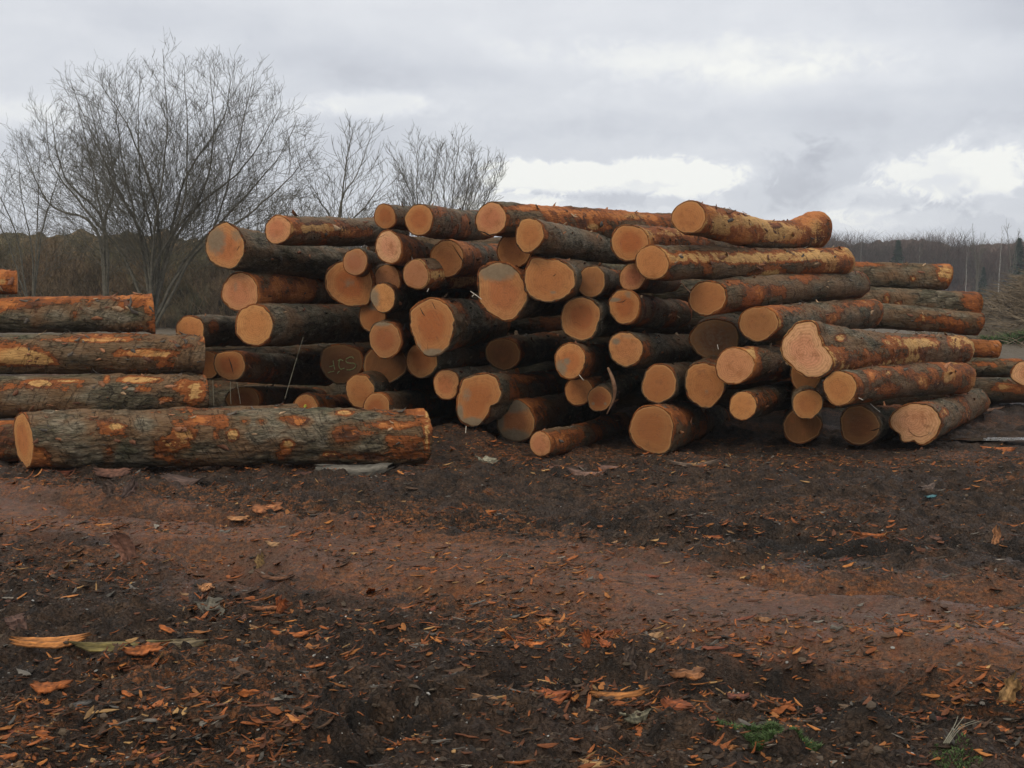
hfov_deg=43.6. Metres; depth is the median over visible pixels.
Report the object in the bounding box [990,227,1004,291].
birch tree
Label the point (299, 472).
bark chip
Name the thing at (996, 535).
wood splinter
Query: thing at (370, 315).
log
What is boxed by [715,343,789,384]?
log
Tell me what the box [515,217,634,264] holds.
log
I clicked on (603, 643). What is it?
bark strip
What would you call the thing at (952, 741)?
bark chip
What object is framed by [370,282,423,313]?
log
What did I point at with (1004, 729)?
bark chip
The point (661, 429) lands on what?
log
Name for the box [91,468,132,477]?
bark strip
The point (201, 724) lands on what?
bark chip
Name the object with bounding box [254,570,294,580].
bark strip
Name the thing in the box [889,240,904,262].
conifer tree
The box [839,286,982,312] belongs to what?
log
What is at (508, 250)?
log
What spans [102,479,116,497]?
bark chip
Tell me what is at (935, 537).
bark chip
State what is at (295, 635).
wood splinter
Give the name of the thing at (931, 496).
plastic scrap
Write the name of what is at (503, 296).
log
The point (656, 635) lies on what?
wood chip
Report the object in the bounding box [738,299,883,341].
log
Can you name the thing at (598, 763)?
wood chip
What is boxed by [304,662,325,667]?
wood chip
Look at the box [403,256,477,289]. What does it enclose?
log
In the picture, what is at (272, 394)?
log
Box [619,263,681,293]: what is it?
log
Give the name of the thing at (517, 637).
wood splinter
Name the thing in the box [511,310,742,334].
log
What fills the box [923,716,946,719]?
bark chip
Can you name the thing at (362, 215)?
bare bush
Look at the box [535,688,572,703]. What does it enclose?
bark chip
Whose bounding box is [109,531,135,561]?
bark slab
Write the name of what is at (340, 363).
log
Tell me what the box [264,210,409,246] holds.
log
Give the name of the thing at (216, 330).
log
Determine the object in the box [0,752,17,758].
wood chip
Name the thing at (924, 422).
log
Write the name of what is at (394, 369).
log
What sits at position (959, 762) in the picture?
green moss
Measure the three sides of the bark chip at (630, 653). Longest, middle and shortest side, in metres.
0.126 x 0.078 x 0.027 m
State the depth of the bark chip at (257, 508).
9.38 m
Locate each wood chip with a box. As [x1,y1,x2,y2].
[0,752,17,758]
[7,760,23,767]
[35,729,50,736]
[40,736,56,739]
[121,690,134,696]
[159,624,176,632]
[226,515,254,520]
[237,689,259,696]
[264,541,280,546]
[301,702,311,708]
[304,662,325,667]
[419,567,439,569]
[503,759,535,764]
[525,640,546,645]
[539,617,553,624]
[579,758,604,767]
[639,632,663,638]
[718,744,739,750]
[729,653,745,656]
[754,615,776,622]
[894,627,902,636]
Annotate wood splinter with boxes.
[246,603,292,610]
[265,628,316,637]
[512,636,534,641]
[589,687,648,699]
[660,696,692,710]
[838,704,847,709]
[991,524,1000,544]
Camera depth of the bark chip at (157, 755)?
4.30 m
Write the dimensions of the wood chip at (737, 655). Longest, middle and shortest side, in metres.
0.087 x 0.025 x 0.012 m
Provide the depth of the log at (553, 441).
12.99 m
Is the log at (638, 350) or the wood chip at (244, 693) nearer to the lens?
the wood chip at (244, 693)
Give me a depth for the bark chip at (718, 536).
8.62 m
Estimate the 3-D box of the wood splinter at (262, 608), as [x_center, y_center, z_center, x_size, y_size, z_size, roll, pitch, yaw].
[-1.207,1.105,6.365,0.232,0.031,0.050,3,16,-20]
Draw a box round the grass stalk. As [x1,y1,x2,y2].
[285,337,303,397]
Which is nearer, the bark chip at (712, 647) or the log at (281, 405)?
the bark chip at (712, 647)
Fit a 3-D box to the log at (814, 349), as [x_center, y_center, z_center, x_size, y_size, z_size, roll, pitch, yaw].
[4.171,-0.384,14.034,0.530,0.569,4.297,3,3,39]
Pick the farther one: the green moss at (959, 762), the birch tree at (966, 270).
the birch tree at (966, 270)
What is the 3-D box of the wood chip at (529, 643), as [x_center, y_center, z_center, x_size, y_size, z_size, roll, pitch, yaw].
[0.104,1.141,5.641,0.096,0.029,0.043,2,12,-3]
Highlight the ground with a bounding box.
[0,295,1023,767]
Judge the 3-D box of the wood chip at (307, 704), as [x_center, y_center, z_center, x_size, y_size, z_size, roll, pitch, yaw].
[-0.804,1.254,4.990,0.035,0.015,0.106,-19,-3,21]
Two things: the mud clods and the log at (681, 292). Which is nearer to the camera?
the mud clods
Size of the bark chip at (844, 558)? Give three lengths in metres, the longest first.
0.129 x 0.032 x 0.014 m
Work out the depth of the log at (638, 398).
17.43 m
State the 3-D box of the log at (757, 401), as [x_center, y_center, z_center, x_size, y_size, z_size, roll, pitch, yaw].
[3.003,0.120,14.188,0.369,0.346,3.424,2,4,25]
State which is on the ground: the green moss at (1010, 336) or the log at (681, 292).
the green moss at (1010, 336)
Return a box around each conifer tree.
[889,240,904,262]
[978,267,992,298]
[995,238,1023,295]
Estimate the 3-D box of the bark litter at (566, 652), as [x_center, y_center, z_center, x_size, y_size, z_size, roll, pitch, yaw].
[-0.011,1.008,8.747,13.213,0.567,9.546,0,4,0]
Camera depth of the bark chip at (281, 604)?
6.36 m
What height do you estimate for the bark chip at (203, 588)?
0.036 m
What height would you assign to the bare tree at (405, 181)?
5.923 m
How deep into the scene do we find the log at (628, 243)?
12.96 m
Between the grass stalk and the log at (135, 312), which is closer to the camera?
the grass stalk
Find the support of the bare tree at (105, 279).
on the ground
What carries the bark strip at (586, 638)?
on the ground
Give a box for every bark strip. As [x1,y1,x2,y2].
[9,632,91,648]
[68,640,172,651]
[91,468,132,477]
[157,638,208,648]
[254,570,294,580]
[574,628,619,638]
[580,628,590,647]
[595,633,611,647]
[665,458,719,465]
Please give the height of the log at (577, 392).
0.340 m
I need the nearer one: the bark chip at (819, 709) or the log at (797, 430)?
the bark chip at (819, 709)
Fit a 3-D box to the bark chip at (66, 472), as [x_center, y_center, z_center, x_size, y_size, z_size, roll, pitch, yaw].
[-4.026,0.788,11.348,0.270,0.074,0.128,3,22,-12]
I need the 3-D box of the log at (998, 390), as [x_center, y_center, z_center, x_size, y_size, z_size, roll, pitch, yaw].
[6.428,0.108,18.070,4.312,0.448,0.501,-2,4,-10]
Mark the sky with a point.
(907, 116)
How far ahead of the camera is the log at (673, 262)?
13.49 m
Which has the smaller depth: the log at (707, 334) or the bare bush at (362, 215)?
the log at (707, 334)
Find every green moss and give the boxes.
[715,718,784,750]
[762,724,825,750]
[932,731,982,767]
[973,329,1023,343]
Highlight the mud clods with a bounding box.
[0,430,1023,767]
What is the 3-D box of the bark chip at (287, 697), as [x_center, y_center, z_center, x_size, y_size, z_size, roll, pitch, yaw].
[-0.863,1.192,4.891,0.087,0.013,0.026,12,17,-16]
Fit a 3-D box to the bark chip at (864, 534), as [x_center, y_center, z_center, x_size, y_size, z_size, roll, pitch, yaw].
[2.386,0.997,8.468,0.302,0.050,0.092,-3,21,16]
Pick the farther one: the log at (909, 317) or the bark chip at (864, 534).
the log at (909, 317)
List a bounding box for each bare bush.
[218,176,291,276]
[256,180,335,247]
[286,191,353,248]
[335,194,386,249]
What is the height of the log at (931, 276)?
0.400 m
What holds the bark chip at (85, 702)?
on the ground
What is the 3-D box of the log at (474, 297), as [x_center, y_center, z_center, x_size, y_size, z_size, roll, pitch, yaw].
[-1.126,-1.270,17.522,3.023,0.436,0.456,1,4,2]
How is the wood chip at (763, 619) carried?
on the ground
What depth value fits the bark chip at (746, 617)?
6.25 m
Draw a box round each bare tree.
[0,28,339,325]
[0,114,99,296]
[6,83,168,295]
[275,109,403,249]
[381,123,448,236]
[405,123,506,209]
[970,223,985,291]
[1003,218,1019,287]
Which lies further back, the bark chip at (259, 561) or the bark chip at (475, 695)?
the bark chip at (259, 561)
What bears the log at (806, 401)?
on the log at (797, 430)
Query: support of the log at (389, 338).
on the log at (340, 363)
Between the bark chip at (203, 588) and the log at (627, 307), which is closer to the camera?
the bark chip at (203, 588)
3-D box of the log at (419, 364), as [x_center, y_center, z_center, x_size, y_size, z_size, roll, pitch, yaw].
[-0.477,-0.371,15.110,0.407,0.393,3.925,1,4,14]
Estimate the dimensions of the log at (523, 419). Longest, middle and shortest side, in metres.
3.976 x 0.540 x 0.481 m
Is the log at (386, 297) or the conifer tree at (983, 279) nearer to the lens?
the log at (386, 297)
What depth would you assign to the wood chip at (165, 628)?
5.96 m
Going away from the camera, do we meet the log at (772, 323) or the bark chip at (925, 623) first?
the bark chip at (925, 623)
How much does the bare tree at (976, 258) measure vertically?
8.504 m
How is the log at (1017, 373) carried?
on the log at (998, 390)
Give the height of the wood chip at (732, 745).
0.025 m
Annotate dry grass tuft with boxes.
[943,716,980,743]
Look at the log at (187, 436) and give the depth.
11.38 m
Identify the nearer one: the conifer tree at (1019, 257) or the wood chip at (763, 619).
the wood chip at (763, 619)
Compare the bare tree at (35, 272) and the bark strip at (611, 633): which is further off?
the bare tree at (35, 272)
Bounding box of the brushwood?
[884,260,1023,347]
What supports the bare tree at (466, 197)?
on the ground
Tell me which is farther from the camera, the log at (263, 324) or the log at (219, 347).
the log at (219, 347)
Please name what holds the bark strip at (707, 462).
on the ground
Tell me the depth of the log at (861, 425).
13.38 m
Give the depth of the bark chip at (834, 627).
6.07 m
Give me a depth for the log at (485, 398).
12.94 m
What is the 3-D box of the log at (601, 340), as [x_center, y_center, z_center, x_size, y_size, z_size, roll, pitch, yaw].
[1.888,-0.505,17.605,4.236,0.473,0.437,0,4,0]
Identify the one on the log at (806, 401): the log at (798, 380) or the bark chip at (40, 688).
the log at (798, 380)
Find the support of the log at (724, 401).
on the log
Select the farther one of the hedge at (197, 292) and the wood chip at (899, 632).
the hedge at (197, 292)
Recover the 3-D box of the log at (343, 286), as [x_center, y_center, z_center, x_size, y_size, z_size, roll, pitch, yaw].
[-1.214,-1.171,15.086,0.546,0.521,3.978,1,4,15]
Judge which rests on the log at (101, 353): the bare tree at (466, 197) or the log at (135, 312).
the log at (135, 312)
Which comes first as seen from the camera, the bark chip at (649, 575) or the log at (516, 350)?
the bark chip at (649, 575)
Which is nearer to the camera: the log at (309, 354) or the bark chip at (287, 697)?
the bark chip at (287, 697)
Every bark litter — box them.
[0,428,1023,767]
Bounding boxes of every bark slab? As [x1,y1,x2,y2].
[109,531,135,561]
[159,473,208,485]
[315,463,394,476]
[549,464,584,467]
[566,467,606,475]
[595,464,627,469]
[997,670,1021,703]
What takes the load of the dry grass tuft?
on the ground
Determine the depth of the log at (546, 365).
17.37 m
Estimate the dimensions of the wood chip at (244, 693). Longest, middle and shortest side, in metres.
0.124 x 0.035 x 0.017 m
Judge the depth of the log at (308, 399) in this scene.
13.54 m
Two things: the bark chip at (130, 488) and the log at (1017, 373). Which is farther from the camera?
the log at (1017, 373)
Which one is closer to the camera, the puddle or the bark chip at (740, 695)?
the bark chip at (740, 695)
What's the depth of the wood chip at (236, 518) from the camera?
9.22 m
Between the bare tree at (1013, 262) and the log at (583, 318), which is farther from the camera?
the bare tree at (1013, 262)
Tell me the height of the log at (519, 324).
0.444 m
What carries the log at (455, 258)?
on the log at (423, 274)
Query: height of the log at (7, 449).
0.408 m
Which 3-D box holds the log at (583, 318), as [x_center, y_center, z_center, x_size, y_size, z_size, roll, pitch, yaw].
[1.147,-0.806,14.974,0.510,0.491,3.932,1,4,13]
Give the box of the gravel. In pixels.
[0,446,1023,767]
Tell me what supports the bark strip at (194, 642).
on the ground
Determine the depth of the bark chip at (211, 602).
6.43 m
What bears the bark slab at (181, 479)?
on the ground
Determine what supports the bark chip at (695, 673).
on the ground
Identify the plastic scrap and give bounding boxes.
[925,494,936,497]
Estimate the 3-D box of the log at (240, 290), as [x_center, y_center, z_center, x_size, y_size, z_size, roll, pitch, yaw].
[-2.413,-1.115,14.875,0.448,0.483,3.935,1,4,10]
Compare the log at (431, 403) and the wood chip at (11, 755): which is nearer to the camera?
the wood chip at (11, 755)
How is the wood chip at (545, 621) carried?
on the ground
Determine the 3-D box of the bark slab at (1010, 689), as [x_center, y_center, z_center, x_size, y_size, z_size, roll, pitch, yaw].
[1.995,1.229,5.134,0.076,0.191,0.040,28,7,24]
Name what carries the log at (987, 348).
on the log at (798, 380)
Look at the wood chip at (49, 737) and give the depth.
4.62 m
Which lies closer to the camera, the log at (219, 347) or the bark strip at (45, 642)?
the bark strip at (45, 642)
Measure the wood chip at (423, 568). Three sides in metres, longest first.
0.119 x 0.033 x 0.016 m
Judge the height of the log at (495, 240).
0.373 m
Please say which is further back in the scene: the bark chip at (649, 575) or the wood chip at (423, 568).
the wood chip at (423, 568)
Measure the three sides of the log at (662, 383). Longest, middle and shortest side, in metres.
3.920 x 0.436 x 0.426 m
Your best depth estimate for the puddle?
13.89 m
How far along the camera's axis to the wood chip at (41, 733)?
4.65 m
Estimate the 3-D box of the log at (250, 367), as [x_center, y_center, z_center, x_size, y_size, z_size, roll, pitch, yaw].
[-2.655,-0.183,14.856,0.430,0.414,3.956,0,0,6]
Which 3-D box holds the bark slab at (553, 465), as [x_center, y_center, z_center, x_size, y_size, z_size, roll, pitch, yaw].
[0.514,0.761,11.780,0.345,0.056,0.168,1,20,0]
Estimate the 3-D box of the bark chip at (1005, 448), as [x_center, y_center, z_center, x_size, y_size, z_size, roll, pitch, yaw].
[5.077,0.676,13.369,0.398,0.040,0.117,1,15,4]
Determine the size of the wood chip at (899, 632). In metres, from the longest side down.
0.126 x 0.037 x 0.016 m
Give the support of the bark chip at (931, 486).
on the ground
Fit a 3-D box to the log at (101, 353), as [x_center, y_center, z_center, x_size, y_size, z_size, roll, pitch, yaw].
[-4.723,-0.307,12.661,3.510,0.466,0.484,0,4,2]
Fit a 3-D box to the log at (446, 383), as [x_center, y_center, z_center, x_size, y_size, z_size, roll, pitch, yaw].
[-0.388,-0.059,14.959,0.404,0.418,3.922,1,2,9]
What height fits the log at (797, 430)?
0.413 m
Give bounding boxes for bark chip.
[4,613,26,630]
[30,680,73,693]
[42,469,73,475]
[68,699,92,706]
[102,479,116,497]
[119,474,137,497]
[122,641,169,655]
[148,752,165,758]
[193,597,224,615]
[196,583,215,592]
[199,721,207,727]
[251,502,282,513]
[254,551,264,568]
[275,594,288,613]
[275,693,296,698]
[292,471,311,474]
[446,638,477,644]
[456,508,496,514]
[470,693,517,706]
[475,456,497,463]
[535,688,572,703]
[619,709,651,723]
[622,644,636,670]
[645,573,660,577]
[665,667,705,680]
[702,645,728,649]
[703,535,722,538]
[726,692,749,699]
[734,614,756,619]
[813,705,823,713]
[830,625,842,629]
[839,557,852,560]
[849,530,895,537]
[917,483,935,490]
[921,622,939,627]
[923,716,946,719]
[929,535,942,539]
[943,729,954,744]
[980,446,1016,450]
[986,406,1004,411]
[998,725,1010,734]
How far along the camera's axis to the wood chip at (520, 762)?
4.44 m
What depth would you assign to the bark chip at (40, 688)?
5.04 m
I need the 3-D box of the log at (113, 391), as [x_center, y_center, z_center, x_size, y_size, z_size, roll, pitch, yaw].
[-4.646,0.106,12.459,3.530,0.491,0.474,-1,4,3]
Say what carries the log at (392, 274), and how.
on the log at (386, 297)
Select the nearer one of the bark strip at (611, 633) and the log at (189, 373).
the bark strip at (611, 633)
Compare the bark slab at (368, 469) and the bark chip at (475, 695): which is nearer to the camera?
the bark chip at (475, 695)
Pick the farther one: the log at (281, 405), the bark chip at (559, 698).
the log at (281, 405)
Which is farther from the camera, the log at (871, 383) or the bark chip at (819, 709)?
the log at (871, 383)
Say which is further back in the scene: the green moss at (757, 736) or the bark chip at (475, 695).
the bark chip at (475, 695)
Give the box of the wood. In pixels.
[348,227,1023,298]
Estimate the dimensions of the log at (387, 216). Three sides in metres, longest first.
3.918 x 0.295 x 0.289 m
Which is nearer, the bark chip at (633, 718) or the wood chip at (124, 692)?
the bark chip at (633, 718)
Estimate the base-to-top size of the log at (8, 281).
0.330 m
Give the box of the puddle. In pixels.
[941,437,1023,440]
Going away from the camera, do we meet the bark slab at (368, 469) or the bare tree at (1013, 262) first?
the bark slab at (368, 469)
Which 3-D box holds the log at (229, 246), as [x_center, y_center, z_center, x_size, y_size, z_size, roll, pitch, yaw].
[-2.355,-1.428,14.716,0.498,0.506,3.952,1,2,15]
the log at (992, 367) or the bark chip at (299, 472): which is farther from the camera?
the log at (992, 367)
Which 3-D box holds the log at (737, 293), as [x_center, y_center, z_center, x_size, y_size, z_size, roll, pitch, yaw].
[3.161,-1.071,14.549,0.408,0.396,4.086,3,7,36]
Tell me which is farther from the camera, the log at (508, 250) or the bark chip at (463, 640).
the log at (508, 250)
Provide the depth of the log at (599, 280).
13.17 m
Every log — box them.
[0,268,17,294]
[0,292,155,333]
[0,331,204,374]
[0,368,208,418]
[0,420,18,460]
[13,405,432,467]
[176,313,320,346]
[182,372,226,380]
[198,343,338,379]
[205,221,348,279]
[205,333,512,350]
[207,380,345,406]
[208,402,298,408]
[213,350,332,385]
[221,271,340,310]
[224,384,326,405]
[235,303,368,345]
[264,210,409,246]
[293,391,358,408]
[320,340,370,384]
[325,261,471,306]
[326,304,528,332]
[343,244,387,276]
[345,370,433,408]
[359,300,420,331]
[362,349,417,382]
[363,388,456,418]
[367,236,501,251]
[369,318,415,358]
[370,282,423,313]
[374,203,409,230]
[375,229,435,266]
[375,264,477,292]
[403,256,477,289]
[404,202,493,240]
[406,335,513,378]
[409,294,510,356]
[430,239,498,277]
[433,364,519,399]
[456,369,568,426]
[470,293,478,299]
[475,201,675,238]
[477,261,565,321]
[485,330,578,370]
[497,237,562,267]
[497,392,615,441]
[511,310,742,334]
[513,334,775,360]
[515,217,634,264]
[518,361,789,390]
[523,257,616,302]
[529,412,630,456]
[555,340,623,413]
[560,296,637,341]
[564,368,637,405]
[579,263,637,297]
[587,369,646,410]
[608,289,691,329]
[608,330,701,368]
[610,224,747,261]
[615,391,691,408]
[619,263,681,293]
[629,400,729,454]
[635,243,855,280]
[641,361,692,403]
[642,279,707,301]
[671,200,831,248]
[684,355,730,407]
[688,270,870,315]
[688,313,748,357]
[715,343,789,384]
[715,389,834,407]
[729,379,823,420]
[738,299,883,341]
[776,333,1001,357]
[780,320,974,378]
[782,405,822,443]
[784,300,984,335]
[790,366,821,388]
[790,379,822,418]
[822,357,1022,379]
[823,361,975,405]
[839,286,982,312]
[840,377,1023,407]
[840,401,906,445]
[853,261,952,289]
[888,388,990,445]
[1010,360,1023,386]
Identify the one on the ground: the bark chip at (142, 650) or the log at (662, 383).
the bark chip at (142, 650)
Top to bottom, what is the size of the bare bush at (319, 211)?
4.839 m
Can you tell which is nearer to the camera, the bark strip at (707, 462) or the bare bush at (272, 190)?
the bark strip at (707, 462)
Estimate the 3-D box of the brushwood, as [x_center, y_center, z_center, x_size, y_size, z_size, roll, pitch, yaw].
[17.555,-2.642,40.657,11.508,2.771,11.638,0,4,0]
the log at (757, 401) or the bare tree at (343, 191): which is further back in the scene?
the bare tree at (343, 191)
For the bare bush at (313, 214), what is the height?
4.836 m
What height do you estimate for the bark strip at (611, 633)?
0.046 m
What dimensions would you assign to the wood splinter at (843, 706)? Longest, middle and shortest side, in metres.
0.097 x 0.037 x 0.015 m
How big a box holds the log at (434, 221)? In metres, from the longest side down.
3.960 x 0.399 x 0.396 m
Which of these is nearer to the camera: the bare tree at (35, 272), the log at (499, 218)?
the log at (499, 218)
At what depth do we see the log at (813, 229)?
13.88 m
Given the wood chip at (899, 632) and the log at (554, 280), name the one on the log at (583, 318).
the log at (554, 280)
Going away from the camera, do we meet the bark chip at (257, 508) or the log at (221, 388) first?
the bark chip at (257, 508)
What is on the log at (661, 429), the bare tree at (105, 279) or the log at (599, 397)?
the log at (599, 397)
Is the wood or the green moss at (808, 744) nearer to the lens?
the green moss at (808, 744)
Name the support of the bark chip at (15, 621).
on the ground
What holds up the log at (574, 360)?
on the log at (577, 392)
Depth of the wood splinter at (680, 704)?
4.74 m
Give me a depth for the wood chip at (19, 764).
4.42 m
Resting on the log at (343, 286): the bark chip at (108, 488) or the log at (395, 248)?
the log at (395, 248)
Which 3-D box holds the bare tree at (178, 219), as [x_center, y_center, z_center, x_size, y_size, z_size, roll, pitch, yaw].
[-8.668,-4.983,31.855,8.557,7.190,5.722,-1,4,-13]
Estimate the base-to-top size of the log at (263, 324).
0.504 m
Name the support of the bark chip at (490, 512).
on the ground
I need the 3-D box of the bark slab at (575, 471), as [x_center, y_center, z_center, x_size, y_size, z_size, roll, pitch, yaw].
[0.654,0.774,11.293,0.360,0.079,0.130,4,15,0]
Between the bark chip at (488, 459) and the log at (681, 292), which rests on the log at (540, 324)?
the log at (681, 292)
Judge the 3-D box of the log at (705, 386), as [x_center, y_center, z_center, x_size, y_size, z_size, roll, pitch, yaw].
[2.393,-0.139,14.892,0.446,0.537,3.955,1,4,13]
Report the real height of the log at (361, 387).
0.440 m
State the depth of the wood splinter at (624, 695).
4.99 m
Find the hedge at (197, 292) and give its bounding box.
[0,218,625,328]
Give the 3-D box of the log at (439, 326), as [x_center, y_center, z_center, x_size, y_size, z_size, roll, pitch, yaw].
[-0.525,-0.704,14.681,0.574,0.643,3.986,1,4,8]
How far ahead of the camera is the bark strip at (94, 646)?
5.75 m
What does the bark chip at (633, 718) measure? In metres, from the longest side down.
0.120 x 0.088 x 0.035 m
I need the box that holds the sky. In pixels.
[0,0,1023,246]
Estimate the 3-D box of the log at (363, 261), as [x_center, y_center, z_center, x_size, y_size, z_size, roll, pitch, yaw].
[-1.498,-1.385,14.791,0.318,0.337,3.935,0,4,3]
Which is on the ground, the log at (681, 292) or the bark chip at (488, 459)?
the bark chip at (488, 459)
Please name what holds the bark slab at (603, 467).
on the ground
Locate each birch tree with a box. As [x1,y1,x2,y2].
[960,249,970,291]
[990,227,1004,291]
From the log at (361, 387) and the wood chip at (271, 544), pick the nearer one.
the wood chip at (271, 544)

